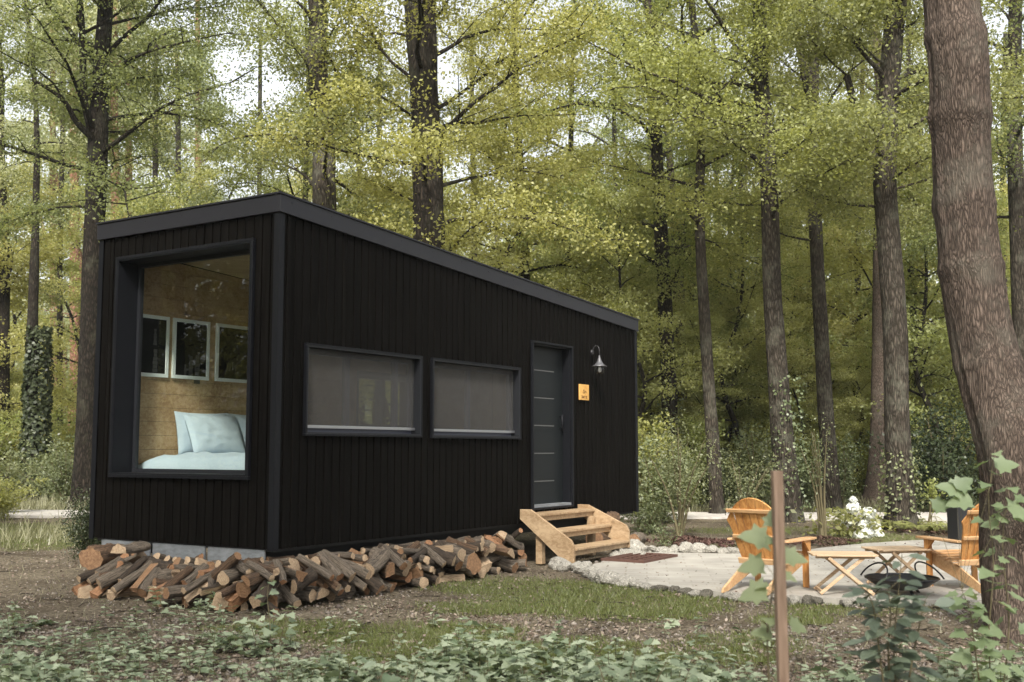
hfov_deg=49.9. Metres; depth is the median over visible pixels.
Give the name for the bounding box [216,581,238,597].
firewood log
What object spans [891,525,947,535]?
bark mulch
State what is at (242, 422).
pillow
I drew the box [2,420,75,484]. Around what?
shrub
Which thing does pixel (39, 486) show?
shrub
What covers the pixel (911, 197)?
slim tree
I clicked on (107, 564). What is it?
firewood log
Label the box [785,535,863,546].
bark mulch
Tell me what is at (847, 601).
stone
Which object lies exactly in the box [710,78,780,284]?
forest tree
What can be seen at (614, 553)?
stone
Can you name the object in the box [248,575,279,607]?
firewood log
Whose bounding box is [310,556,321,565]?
firewood log
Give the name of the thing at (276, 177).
forest tree
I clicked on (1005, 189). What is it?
understory tree
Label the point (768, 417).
understory tree
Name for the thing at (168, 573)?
firewood log
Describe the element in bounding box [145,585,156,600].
firewood log
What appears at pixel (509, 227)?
forest tree
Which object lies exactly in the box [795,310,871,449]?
understory tree
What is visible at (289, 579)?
firewood log
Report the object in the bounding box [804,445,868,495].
shrub
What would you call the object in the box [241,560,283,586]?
firewood log
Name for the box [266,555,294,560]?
firewood log
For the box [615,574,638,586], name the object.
stone
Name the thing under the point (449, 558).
firewood log
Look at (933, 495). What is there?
young shrub
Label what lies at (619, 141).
forest tree
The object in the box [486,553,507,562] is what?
firewood log
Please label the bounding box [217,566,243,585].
firewood log
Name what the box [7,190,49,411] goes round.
forest tree
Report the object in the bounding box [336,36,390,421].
slim tree
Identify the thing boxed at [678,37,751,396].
slim tree
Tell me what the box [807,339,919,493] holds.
understory tree
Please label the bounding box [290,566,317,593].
firewood log
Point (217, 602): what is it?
firewood log
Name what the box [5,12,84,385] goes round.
pine tree
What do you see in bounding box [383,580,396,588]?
firewood log
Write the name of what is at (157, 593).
firewood log
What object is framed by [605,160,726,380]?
understory tree
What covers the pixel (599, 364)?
wall lamp
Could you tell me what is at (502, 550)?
firewood log
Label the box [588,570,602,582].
stone
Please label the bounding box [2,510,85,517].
path
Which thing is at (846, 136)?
forest tree
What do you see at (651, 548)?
stone
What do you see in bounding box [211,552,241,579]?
firewood log
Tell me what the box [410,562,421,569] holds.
firewood log
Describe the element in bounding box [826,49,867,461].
oak tree
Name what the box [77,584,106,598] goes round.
firewood log
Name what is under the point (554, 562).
stone
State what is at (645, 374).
understory tree
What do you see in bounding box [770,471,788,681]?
garden stake
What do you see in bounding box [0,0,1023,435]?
sky
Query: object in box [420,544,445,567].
firewood log
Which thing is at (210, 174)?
forest tree
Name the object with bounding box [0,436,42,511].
shrub
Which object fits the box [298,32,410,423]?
slim tree
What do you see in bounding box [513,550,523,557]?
firewood log
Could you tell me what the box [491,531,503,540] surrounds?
firewood log
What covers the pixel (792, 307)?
understory tree
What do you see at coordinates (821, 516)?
young shrub
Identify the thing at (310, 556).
firewood log
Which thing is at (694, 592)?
stone
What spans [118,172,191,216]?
understory tree
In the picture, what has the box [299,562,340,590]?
firewood log
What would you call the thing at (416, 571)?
firewood log
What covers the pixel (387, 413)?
understory tree
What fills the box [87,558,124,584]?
firewood log
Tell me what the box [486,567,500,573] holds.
firewood log
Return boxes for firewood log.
[71,580,96,595]
[76,564,104,582]
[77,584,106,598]
[79,543,121,569]
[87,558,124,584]
[90,582,117,597]
[95,556,120,573]
[96,562,132,588]
[107,584,131,599]
[107,586,138,596]
[110,540,150,553]
[111,560,151,592]
[116,560,132,567]
[118,556,147,581]
[120,554,130,557]
[123,552,146,563]
[129,563,158,592]
[138,567,160,597]
[145,557,173,569]
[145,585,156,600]
[150,582,182,598]
[152,578,168,585]
[153,553,165,559]
[157,568,180,579]
[157,595,181,606]
[160,566,193,593]
[163,585,194,598]
[164,555,172,560]
[170,564,199,568]
[173,557,184,564]
[181,563,208,584]
[181,567,216,593]
[182,594,206,607]
[184,556,195,563]
[184,580,217,605]
[194,557,208,564]
[198,569,212,575]
[198,582,228,595]
[207,560,216,568]
[207,575,215,603]
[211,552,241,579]
[211,592,227,609]
[215,560,223,566]
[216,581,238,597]
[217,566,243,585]
[224,588,257,611]
[224,602,247,610]
[233,557,263,566]
[234,561,253,574]
[236,564,268,597]
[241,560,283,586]
[243,557,279,575]
[245,560,274,581]
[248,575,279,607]
[249,592,278,614]
[263,557,292,565]
[264,560,307,581]
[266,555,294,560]
[268,584,289,606]
[272,559,286,584]
[278,584,301,608]
[280,583,316,602]
[285,558,299,577]
[287,577,315,585]
[288,582,328,599]
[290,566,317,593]
[296,554,333,580]
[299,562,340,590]
[303,569,327,588]
[304,553,316,558]
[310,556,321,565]
[316,551,343,581]
[322,549,355,581]
[326,581,355,600]
[328,586,343,595]
[332,552,354,558]
[338,579,350,591]
[341,558,370,579]
[343,576,367,590]
[346,554,367,561]
[347,548,362,563]
[354,575,373,594]
[355,575,384,594]
[360,547,371,554]
[362,556,394,577]
[363,545,397,549]
[363,548,389,577]
[369,547,411,576]
[374,573,386,590]
[378,543,404,558]
[379,544,406,569]
[381,572,411,582]
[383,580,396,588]
[383,581,394,591]
[386,543,408,547]
[394,566,422,586]
[397,548,421,554]
[404,576,428,587]
[405,541,420,558]
[407,547,427,562]
[408,557,433,571]
[410,555,429,562]
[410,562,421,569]
[419,545,453,551]
[420,540,432,545]
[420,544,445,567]
[423,572,439,585]
[424,543,455,565]
[425,558,439,568]
[433,540,462,570]
[435,568,443,576]
[438,574,464,583]
[439,540,474,553]
[443,553,480,576]
[445,543,465,561]
[446,537,478,551]
[463,536,489,556]
[465,567,485,577]
[467,541,483,551]
[473,536,484,542]
[474,536,495,552]
[478,556,491,571]
[484,535,498,543]
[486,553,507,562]
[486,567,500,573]
[489,537,502,553]
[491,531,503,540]
[492,544,514,557]
[492,558,518,572]
[492,559,526,566]
[498,531,523,549]
[502,528,522,545]
[505,553,526,559]
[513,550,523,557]
[586,532,610,542]
[606,511,619,520]
[630,532,646,543]
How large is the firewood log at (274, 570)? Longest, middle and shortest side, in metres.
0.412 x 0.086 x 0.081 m
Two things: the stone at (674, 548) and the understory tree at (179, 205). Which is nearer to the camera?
the stone at (674, 548)
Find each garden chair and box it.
[721,498,816,595]
[915,504,980,592]
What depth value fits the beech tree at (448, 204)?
26.77 m
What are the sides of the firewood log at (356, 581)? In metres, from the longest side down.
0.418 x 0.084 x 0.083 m
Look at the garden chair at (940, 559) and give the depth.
9.76 m
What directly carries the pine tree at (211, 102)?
on the ground at (38, 574)
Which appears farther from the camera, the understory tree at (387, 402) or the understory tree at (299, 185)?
the understory tree at (387, 402)
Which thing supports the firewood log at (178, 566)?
on the firewood log
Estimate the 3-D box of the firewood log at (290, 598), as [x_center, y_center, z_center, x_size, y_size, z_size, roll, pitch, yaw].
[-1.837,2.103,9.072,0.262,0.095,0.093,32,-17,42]
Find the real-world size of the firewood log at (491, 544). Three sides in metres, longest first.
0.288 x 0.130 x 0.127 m
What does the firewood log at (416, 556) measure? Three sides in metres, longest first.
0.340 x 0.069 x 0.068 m
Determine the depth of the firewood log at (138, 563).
9.73 m
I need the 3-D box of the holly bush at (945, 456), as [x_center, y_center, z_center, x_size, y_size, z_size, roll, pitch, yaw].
[8.938,2.298,22.613,3.355,2.577,2.569,4,-7,-33]
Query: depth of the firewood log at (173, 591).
9.07 m
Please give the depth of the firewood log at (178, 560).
9.73 m
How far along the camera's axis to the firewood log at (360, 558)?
9.80 m
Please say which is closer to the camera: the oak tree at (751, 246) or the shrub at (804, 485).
the shrub at (804, 485)
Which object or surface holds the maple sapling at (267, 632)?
on the ground at (38, 574)
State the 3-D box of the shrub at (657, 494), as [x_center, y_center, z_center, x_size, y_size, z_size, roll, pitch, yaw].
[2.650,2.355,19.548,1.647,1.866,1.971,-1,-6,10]
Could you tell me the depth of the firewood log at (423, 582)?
10.42 m
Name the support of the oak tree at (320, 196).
on the ground at (38, 574)
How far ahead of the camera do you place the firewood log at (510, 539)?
11.93 m
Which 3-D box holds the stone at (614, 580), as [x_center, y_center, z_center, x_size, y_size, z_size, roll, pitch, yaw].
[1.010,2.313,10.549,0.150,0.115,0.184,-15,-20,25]
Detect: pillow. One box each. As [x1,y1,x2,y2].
[174,411,226,453]
[183,414,244,452]
[226,413,245,449]
[237,416,245,445]
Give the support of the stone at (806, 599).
on the ground at (38, 574)
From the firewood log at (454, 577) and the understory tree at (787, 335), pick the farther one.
the understory tree at (787, 335)
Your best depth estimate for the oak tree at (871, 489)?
25.36 m
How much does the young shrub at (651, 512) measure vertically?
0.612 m
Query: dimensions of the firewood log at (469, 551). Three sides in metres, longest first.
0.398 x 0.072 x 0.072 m
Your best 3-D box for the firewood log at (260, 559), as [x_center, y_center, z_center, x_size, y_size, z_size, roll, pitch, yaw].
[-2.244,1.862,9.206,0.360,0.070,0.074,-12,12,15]
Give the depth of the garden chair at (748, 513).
9.85 m
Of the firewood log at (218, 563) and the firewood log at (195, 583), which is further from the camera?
the firewood log at (218, 563)
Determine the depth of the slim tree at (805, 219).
33.34 m
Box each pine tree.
[5,0,162,431]
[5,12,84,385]
[28,0,196,217]
[44,13,216,217]
[133,0,249,206]
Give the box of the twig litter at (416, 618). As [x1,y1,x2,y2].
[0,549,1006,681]
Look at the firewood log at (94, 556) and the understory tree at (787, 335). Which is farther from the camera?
the understory tree at (787, 335)
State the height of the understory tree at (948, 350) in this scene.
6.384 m
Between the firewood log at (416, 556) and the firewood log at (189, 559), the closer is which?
the firewood log at (189, 559)
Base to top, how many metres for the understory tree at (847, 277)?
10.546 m
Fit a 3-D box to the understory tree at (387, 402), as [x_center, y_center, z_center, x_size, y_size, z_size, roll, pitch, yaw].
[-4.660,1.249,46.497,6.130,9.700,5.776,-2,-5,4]
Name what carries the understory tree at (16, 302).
on the ground at (38, 574)
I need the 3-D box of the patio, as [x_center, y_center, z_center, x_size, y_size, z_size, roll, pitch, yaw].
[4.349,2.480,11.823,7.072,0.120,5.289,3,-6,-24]
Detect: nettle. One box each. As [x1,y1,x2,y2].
[362,654,479,681]
[578,644,706,681]
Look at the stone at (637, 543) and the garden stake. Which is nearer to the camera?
the garden stake
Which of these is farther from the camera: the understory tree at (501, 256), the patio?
the understory tree at (501, 256)
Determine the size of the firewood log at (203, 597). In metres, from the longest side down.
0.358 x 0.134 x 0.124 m
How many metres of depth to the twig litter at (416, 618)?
8.01 m
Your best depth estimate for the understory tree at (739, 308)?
27.33 m
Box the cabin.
[88,191,639,560]
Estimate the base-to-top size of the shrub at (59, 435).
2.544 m
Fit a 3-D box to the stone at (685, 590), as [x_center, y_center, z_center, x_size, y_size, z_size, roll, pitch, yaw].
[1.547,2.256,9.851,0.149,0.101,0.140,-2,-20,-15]
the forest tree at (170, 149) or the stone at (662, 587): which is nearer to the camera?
the stone at (662, 587)
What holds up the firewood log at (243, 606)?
on the ground at (38, 574)
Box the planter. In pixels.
[947,507,969,543]
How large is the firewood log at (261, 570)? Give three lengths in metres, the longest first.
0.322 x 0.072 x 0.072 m
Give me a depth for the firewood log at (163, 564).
9.77 m
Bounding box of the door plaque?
[579,384,588,399]
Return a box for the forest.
[10,204,1008,422]
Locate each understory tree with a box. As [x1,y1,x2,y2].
[0,178,80,450]
[0,346,63,489]
[6,154,80,450]
[9,174,142,427]
[52,161,223,389]
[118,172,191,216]
[253,148,366,420]
[342,150,470,424]
[359,170,469,423]
[360,79,617,399]
[365,380,398,419]
[463,236,515,263]
[508,176,720,430]
[510,155,652,388]
[511,191,613,296]
[538,165,753,470]
[557,174,759,432]
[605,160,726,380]
[622,291,721,465]
[626,160,767,414]
[637,335,680,422]
[640,171,839,494]
[643,270,701,419]
[647,298,759,504]
[673,294,767,448]
[684,312,791,476]
[693,307,799,474]
[698,216,867,456]
[702,176,829,417]
[725,85,910,458]
[727,266,827,427]
[736,295,851,478]
[766,60,963,481]
[787,153,1011,479]
[787,279,870,450]
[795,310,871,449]
[804,226,936,431]
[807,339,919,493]
[836,122,1022,446]
[840,252,944,410]
[849,326,963,475]
[898,125,1023,458]
[909,316,970,475]
[925,284,965,441]
[939,222,1010,319]
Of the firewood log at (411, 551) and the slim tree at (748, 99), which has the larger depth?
the slim tree at (748, 99)
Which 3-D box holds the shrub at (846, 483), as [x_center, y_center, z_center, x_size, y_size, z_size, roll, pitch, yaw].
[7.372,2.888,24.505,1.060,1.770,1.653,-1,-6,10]
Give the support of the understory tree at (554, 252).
on the ground at (38, 574)
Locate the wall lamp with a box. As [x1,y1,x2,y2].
[590,345,606,374]
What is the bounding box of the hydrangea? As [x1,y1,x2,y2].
[791,496,910,537]
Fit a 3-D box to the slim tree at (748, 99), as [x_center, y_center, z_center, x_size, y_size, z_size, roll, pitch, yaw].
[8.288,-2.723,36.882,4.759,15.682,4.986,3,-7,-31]
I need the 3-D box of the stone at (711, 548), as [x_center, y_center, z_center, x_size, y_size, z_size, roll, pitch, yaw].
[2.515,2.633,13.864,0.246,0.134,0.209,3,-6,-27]
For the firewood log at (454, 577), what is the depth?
10.91 m
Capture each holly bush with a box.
[54,482,101,559]
[858,391,978,511]
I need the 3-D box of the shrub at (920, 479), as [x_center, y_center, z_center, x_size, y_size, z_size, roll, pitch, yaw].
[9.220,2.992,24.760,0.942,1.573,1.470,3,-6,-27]
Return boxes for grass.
[0,488,977,550]
[0,509,939,681]
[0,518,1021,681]
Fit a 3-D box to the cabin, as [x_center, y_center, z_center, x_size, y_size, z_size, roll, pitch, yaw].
[-1.179,0.821,13.087,2.530,3.567,7.070,-4,-7,33]
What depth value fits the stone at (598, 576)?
10.74 m
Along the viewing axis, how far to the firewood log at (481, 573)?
11.18 m
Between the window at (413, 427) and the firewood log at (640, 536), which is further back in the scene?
the firewood log at (640, 536)
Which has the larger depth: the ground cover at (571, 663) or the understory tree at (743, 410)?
the understory tree at (743, 410)
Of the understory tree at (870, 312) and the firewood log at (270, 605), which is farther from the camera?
the understory tree at (870, 312)
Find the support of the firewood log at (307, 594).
on the ground at (38, 574)
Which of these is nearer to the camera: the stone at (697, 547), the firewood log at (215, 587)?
the firewood log at (215, 587)
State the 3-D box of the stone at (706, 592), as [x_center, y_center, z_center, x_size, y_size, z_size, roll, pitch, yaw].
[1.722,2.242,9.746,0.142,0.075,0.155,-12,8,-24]
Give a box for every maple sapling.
[239,580,296,654]
[737,509,807,681]
[930,450,1023,681]
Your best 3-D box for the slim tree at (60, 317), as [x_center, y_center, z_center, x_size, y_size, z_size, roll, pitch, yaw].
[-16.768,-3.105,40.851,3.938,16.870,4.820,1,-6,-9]
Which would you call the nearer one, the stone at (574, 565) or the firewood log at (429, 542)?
the firewood log at (429, 542)
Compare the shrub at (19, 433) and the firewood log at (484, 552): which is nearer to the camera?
the firewood log at (484, 552)
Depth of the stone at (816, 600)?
9.26 m
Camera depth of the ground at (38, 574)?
8.74 m
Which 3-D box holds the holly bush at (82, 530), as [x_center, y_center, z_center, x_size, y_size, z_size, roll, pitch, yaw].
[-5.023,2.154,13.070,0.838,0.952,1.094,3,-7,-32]
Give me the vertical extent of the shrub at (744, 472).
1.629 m
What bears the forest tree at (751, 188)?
on the ground at (38, 574)
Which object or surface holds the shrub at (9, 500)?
on the ground at (38, 574)
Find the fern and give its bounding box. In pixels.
[827,516,970,530]
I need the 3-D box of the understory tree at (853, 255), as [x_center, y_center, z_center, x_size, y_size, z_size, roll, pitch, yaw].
[9.386,-1.390,29.519,6.586,11.596,5.748,-1,-4,15]
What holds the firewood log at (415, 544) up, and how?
on the firewood log at (423, 559)
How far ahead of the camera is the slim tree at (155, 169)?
36.81 m
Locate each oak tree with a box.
[0,0,133,479]
[0,0,305,509]
[163,0,496,237]
[224,0,665,265]
[533,0,846,513]
[535,0,931,522]
[659,0,1023,530]
[674,59,800,475]
[674,80,798,446]
[685,0,932,511]
[721,48,871,457]
[779,94,900,396]
[786,0,1006,506]
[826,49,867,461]
[848,26,1001,388]
[864,0,1023,358]
[923,0,1023,643]
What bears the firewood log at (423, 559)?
on the firewood log at (426, 567)
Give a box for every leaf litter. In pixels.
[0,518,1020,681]
[603,542,978,596]
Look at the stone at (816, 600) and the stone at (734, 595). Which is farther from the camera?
the stone at (734, 595)
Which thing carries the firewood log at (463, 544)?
on the firewood log at (471, 566)
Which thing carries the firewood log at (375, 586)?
on the ground at (38, 574)
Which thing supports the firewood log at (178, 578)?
on the firewood log at (157, 593)
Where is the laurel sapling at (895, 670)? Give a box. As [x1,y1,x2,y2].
[841,553,958,681]
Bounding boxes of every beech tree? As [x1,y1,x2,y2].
[164,0,455,235]
[363,0,693,379]
[478,0,835,507]
[571,0,777,435]
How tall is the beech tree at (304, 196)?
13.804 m
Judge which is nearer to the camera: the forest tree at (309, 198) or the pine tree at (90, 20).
the pine tree at (90, 20)
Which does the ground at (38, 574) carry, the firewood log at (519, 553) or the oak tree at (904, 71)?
the oak tree at (904, 71)
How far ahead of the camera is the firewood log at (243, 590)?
8.81 m
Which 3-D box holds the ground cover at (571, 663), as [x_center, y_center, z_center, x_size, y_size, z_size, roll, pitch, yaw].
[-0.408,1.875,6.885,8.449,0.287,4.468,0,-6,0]
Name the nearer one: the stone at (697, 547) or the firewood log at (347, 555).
the firewood log at (347, 555)
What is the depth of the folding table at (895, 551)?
10.10 m
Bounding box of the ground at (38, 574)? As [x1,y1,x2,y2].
[0,492,1023,681]
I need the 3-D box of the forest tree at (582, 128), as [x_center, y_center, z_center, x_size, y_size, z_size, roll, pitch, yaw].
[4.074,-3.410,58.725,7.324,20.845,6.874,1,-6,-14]
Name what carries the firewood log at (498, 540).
on the firewood log
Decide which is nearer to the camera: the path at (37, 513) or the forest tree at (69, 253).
the path at (37, 513)
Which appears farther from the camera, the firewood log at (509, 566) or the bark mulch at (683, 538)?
the bark mulch at (683, 538)
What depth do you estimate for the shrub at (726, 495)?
24.66 m
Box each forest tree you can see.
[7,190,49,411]
[8,141,83,415]
[12,109,121,454]
[31,163,108,411]
[40,186,146,369]
[65,135,151,348]
[122,160,164,212]
[146,132,214,210]
[172,146,229,203]
[201,131,265,199]
[250,149,300,196]
[280,103,371,404]
[311,98,401,222]
[364,148,411,389]
[398,164,480,391]
[453,105,550,273]
[486,161,558,274]
[539,96,638,207]
[574,94,679,271]
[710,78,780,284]
[734,131,806,403]
[803,91,876,392]
[825,33,995,374]
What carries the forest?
on the ground at (38, 574)
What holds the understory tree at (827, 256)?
on the ground at (38, 574)
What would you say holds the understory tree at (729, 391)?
on the ground at (38, 574)
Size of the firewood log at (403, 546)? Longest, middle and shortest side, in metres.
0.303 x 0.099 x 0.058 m
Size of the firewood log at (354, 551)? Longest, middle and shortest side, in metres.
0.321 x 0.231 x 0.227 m
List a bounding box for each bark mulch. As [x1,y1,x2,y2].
[646,535,714,545]
[673,537,801,547]
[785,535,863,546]
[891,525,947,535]
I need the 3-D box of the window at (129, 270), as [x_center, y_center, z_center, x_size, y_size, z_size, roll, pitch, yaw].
[-3.008,0.205,10.288,1.881,2.134,0.295,-4,-7,33]
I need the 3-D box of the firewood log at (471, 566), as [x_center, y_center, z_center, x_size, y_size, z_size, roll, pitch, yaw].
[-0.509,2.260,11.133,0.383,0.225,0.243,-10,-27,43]
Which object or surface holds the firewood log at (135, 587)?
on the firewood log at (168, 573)
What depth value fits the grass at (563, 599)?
8.62 m
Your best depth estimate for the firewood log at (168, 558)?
9.88 m
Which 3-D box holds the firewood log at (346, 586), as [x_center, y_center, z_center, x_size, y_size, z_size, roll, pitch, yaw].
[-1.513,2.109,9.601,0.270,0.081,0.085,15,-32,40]
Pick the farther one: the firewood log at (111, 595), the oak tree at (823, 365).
the oak tree at (823, 365)
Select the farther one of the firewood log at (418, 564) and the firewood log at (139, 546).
the firewood log at (418, 564)
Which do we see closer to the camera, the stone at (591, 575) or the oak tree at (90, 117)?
the stone at (591, 575)
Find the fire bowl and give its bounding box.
[860,561,944,594]
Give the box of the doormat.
[601,552,677,562]
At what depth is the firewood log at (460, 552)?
10.96 m
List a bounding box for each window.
[108,238,255,479]
[303,343,422,436]
[356,374,405,426]
[430,357,520,438]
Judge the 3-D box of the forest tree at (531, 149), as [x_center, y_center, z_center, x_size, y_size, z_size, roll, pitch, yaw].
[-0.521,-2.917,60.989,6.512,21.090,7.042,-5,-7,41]
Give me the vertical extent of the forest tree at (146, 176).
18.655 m
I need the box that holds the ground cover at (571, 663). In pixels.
[0,587,1023,681]
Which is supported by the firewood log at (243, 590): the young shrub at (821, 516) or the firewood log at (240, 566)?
the firewood log at (240, 566)
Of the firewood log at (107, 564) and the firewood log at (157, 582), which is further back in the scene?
the firewood log at (107, 564)
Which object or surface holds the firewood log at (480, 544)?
on the firewood log
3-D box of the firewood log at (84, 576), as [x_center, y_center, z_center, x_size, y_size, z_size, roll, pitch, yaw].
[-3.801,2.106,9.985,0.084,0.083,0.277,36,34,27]
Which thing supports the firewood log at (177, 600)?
on the ground at (38, 574)
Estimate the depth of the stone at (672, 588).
10.00 m
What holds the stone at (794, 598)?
on the ground at (38, 574)
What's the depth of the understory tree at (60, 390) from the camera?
36.25 m
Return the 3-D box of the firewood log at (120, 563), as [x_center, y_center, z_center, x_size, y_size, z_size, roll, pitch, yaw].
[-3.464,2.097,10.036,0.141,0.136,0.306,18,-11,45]
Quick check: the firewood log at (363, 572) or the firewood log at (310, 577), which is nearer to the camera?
the firewood log at (310, 577)
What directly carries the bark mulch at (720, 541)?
on the ground at (38, 574)
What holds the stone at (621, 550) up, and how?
on the ground at (38, 574)
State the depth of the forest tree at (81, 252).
49.32 m
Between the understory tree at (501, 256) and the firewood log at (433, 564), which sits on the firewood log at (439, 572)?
the firewood log at (433, 564)
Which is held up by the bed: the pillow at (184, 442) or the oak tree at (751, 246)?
the pillow at (184, 442)
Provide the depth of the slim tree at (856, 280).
35.24 m
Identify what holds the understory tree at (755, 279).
on the ground at (38, 574)
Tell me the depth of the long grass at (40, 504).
22.89 m
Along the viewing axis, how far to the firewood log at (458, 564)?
10.84 m
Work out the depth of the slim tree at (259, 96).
45.06 m
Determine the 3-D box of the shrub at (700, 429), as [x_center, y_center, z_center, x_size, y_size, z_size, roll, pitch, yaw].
[3.743,2.613,23.715,1.866,2.158,2.092,-1,-6,12]
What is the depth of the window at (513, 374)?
12.19 m
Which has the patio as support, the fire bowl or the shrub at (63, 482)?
the fire bowl
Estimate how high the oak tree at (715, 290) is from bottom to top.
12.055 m
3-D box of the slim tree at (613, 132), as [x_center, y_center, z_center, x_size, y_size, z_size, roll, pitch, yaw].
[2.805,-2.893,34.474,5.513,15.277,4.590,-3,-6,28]
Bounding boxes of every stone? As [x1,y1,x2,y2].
[548,556,568,569]
[556,561,571,571]
[570,561,580,570]
[573,561,592,573]
[579,566,598,577]
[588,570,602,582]
[594,570,606,584]
[600,570,622,584]
[608,550,620,556]
[609,576,619,586]
[612,548,627,553]
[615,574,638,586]
[626,549,645,554]
[628,579,643,589]
[630,539,643,549]
[639,582,651,590]
[641,545,662,551]
[651,585,668,590]
[657,546,674,551]
[669,585,679,592]
[670,545,679,552]
[677,542,691,552]
[677,587,692,595]
[687,589,700,596]
[688,542,708,552]
[700,589,712,597]
[705,545,717,552]
[716,547,729,552]
[719,591,729,598]
[727,547,737,552]
[727,591,741,600]
[787,594,799,604]
[801,595,812,604]
[810,596,823,604]
[843,597,857,607]
[968,599,981,608]
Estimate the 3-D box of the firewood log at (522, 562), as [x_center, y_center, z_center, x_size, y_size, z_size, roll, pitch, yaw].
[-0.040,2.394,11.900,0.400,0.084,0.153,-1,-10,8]
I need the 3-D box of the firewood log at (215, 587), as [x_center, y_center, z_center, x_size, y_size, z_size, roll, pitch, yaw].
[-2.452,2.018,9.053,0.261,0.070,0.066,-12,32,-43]
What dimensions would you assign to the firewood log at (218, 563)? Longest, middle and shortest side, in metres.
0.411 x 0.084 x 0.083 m
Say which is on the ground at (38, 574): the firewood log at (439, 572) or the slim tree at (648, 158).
the slim tree at (648, 158)
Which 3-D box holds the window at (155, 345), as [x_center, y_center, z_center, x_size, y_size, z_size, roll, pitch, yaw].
[-3.676,0.049,11.218,0.025,0.630,0.435,-4,-7,33]
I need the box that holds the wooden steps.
[520,504,629,563]
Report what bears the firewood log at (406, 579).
on the firewood log at (393, 583)
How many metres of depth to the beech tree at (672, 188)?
29.55 m
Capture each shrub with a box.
[0,410,24,473]
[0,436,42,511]
[0,475,49,518]
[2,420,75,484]
[4,428,72,502]
[12,416,57,489]
[13,413,74,463]
[15,406,75,452]
[32,431,74,506]
[39,405,75,457]
[620,495,676,533]
[627,411,680,515]
[638,391,692,483]
[638,397,721,536]
[638,432,707,522]
[644,413,728,507]
[647,519,688,546]
[656,408,766,492]
[685,420,762,507]
[703,439,795,514]
[703,447,769,495]
[720,421,771,504]
[733,418,819,501]
[755,427,839,506]
[793,412,840,535]
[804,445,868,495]
[817,432,866,508]
[837,426,869,499]
[911,442,942,505]
[920,466,947,524]
[937,423,978,499]
[955,443,978,502]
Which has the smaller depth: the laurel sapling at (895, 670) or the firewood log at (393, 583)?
the laurel sapling at (895, 670)
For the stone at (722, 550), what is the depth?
13.70 m
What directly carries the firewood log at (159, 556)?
on the firewood log
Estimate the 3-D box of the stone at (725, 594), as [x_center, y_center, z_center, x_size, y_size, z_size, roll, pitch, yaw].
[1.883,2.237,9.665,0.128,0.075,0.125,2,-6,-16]
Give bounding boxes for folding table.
[807,551,878,595]
[861,545,933,586]
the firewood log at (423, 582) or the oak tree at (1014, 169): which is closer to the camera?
the firewood log at (423, 582)
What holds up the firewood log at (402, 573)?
on the firewood log
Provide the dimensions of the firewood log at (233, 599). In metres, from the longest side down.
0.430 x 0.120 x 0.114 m
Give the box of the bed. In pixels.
[138,451,244,469]
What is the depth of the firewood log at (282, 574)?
8.93 m
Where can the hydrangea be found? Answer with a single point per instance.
(865, 527)
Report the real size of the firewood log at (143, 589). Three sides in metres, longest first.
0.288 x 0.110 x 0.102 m
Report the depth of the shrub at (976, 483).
24.37 m
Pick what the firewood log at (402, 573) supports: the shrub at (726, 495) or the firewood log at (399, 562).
the firewood log at (399, 562)
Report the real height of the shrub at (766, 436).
2.158 m
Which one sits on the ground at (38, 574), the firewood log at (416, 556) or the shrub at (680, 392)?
the shrub at (680, 392)
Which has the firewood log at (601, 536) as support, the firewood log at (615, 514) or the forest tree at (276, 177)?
the firewood log at (615, 514)
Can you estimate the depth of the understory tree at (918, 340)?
26.85 m
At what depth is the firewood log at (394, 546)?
10.57 m
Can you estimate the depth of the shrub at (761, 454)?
23.74 m
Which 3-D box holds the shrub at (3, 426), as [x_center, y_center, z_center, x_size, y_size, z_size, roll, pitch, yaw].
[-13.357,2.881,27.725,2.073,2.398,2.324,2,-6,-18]
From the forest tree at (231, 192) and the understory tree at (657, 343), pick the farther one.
the forest tree at (231, 192)
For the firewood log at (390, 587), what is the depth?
10.07 m
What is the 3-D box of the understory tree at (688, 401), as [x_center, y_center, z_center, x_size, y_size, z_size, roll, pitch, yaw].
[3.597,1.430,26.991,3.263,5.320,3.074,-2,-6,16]
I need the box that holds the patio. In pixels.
[593,540,981,605]
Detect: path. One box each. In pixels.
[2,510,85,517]
[620,512,947,531]
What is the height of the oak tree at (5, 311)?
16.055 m
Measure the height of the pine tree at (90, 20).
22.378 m
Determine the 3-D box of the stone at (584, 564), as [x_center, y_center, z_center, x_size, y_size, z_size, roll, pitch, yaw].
[0.750,2.413,11.627,0.248,0.169,0.212,-5,-17,-43]
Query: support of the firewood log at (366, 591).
on the ground at (38, 574)
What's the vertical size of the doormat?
0.029 m
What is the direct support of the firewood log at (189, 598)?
on the ground at (38, 574)
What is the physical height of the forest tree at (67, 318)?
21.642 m
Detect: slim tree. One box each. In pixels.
[11,50,109,431]
[108,32,218,220]
[116,35,229,205]
[208,32,300,198]
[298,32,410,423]
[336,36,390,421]
[438,30,511,259]
[483,0,644,293]
[552,1,681,286]
[583,67,681,271]
[617,0,752,406]
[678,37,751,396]
[727,46,791,335]
[735,40,867,464]
[759,22,927,458]
[820,1,1005,454]
[988,22,1023,288]
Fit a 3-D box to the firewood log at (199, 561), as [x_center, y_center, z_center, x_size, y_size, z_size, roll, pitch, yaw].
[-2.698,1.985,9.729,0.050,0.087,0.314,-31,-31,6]
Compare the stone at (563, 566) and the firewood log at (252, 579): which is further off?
the stone at (563, 566)
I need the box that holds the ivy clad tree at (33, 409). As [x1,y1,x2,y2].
[0,0,133,500]
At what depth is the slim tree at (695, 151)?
34.61 m

